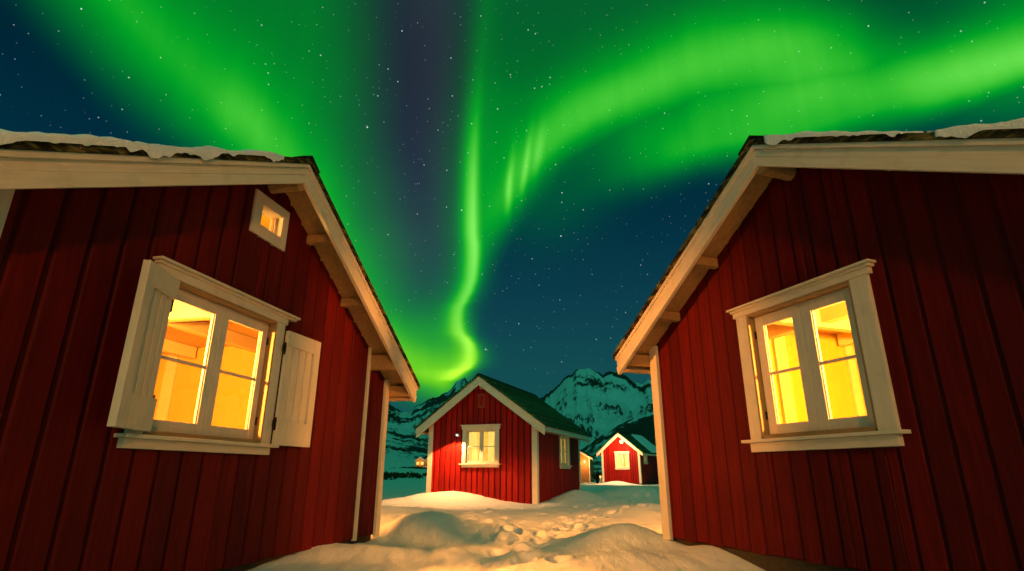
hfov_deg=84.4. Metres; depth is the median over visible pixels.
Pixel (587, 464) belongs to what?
wooden hut
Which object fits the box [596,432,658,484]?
red cabin
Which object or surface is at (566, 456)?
window
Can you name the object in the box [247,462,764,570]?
snow ground
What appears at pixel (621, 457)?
window
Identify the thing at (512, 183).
sky
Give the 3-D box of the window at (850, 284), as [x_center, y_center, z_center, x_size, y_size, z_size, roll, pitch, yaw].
[2.622,0.713,4.996,0.245,1.422,1.630,7,-19,-19]
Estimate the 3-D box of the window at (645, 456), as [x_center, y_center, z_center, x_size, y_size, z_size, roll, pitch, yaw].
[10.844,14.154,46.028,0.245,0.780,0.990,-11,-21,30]
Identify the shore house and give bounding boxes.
[414,457,425,466]
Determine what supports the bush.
on the snow ground
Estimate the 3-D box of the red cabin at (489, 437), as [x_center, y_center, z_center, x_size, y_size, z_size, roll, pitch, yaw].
[-0.064,5.883,20.262,4.552,4.606,5.810,-7,-20,20]
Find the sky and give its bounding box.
[0,0,1023,411]
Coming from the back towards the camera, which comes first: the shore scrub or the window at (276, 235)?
the shore scrub
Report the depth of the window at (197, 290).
5.04 m
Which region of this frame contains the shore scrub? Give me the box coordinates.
[383,466,601,479]
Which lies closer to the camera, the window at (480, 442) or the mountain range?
the window at (480, 442)
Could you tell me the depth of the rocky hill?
493.90 m
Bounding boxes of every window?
[113,256,300,454]
[249,189,289,250]
[459,424,500,466]
[559,436,572,468]
[614,451,630,469]
[643,455,647,463]
[726,259,910,451]
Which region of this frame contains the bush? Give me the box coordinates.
[592,470,601,483]
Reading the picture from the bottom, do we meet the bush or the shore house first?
the bush
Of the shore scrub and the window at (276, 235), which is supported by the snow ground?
the shore scrub
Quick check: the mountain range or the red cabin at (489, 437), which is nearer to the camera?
the red cabin at (489, 437)
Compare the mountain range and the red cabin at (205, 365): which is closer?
the red cabin at (205, 365)
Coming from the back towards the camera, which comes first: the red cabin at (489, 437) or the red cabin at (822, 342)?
the red cabin at (489, 437)
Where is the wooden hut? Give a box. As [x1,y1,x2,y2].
[580,449,596,481]
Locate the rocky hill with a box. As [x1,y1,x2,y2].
[384,414,655,465]
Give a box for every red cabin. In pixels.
[0,129,419,570]
[414,373,590,503]
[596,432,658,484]
[613,118,1023,570]
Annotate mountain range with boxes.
[387,368,653,448]

